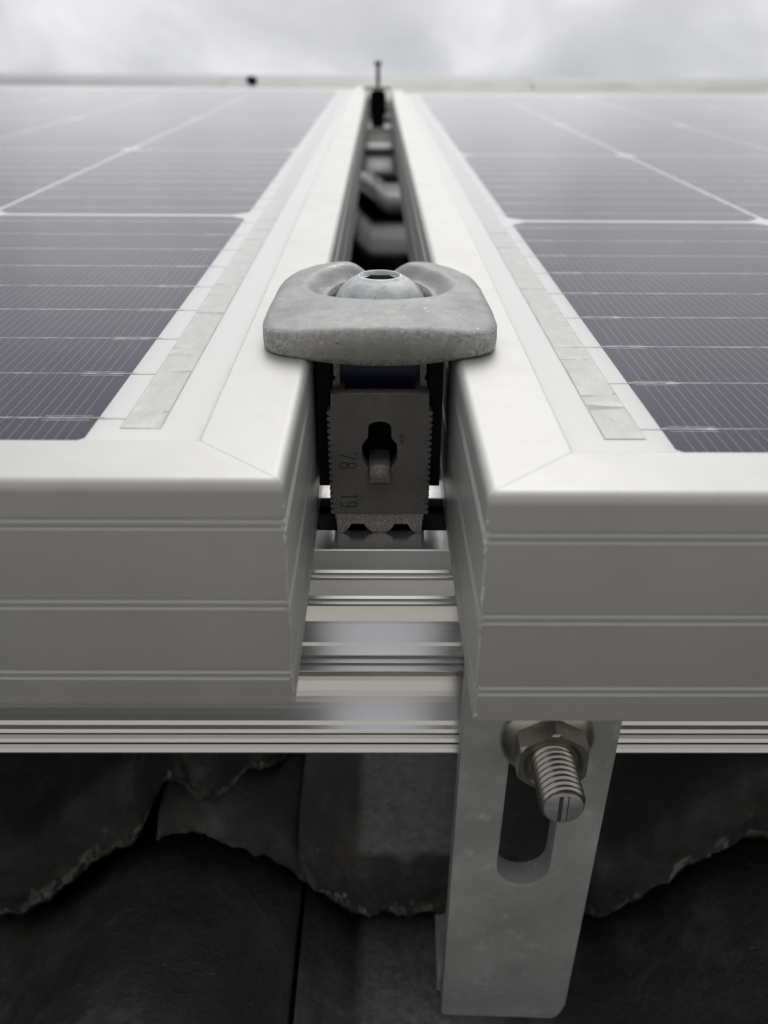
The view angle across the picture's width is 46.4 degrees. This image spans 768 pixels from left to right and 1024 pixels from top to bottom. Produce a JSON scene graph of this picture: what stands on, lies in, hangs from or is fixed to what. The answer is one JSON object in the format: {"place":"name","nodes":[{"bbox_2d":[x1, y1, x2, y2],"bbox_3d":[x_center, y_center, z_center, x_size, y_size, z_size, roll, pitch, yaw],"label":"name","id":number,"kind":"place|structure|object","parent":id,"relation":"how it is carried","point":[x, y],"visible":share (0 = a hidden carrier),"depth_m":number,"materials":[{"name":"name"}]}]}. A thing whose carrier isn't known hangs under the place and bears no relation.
{"place":"outdoors","nodes":[
{"label":"outdoors","id":0,"kind":"place"},
{"bbox_2d":[0,97,767,1023],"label":"roof","id":1,"kind":"structure","parent":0,"point":[208,889],"depth_m":0.21,"materials":[{"name":"concrete"}]},
{"bbox_2d":[246,76,256,85],"bbox_3d":[-0.154,-0.498,1.040,0.014,0.015,0.014,0,28,0],"label":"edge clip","id":2,"kind":"object","parent":1,"relation":"attached to","point":[251,80],"visible":0.84,"depth_m":1.03,"materials":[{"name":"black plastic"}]},
{"bbox_2d":[362,125,396,171],"bbox_3d":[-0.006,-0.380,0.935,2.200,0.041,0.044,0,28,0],"label":"mounting rail","id":3,"kind":"object","parent":1,"relation":"on","point":[379,155],"visible":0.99,"depth_m":0.92,"materials":[{"name":"metal"}]},
{"bbox_2d":[363,61,392,126],"bbox_3d":[-0.006,-0.422,0.906,0.029,0.060,0.028,0,28,0],"label":"clamp","id":4,"kind":"object","parent":3,"relation":"attached to","point":[377,104],"visible":1,"depth_m":0.91,"materials":[{"name":"metal"}]},
{"bbox_2d":[0,73,767,107],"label":"ridge flashing","id":5,"kind":"object","parent":1,"relation":"on","point":[438,83],"visible":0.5,"depth_m":2.80,"materials":[{"name":"metal"}]},
{"bbox_2d":[434,661,621,1017],"bbox_3d":[0.033,-0.002,0.315,0.032,0.108,0.303,1,28,1],"label":"roof hook","id":6,"kind":"object","parent":1,"relation":"attached to","point":[507,932],"visible":0.5,"depth_m":0.19,"materials":[{"name":"metal"}]},
{"bbox_2d":[0,481,767,753],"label":"mounting rail","id":7,"kind":"object","parent":6,"relation":"attached to","point":[381,670],"visible":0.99,"depth_m":0.17,"materials":[{"name":"metal"}]},
{"bbox_2d":[0,84,367,705],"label":"solar panel","id":8,"kind":"object","parent":7,"relation":"on","point":[160,491],"visible":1,"depth_m":0.14,"materials":[{"name":"glass"}]},
{"bbox_2d":[263,261,496,532],"bbox_3d":[-0.001,-0.019,0.180,0.041,0.054,0.049,0,28,0],"label":"clamp","id":9,"kind":"object","parent":7,"relation":"attached to","point":[380,347],"visible":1,"depth_m":0.16,"materials":[{"name":"metal"}]},
{"bbox_2d":[391,91,767,721],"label":"solar panel","id":10,"kind":"object","parent":7,"relation":"on","point":[604,464],"visible":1,"depth_m":0.14,"materials":[{"name":"glass"}]},
{"bbox_2d":[500,721,594,822],"bbox_3d":[0.030,0.044,0.162,0.017,0.017,0.025,0,28,0],"label":"hook bolt","id":11,"kind":"object","parent":6,"relation":"attached to","point":[548,760],"visible":0.84,"depth_m":0.16,"materials":[{"name":"silver metal"}]},
{"bbox_2d":[0,0,767,78],"label":"sky","id":12,"kind":"structure","parent":0,"point":[728,39],"materials":[{"name":"grey"}]}
]}

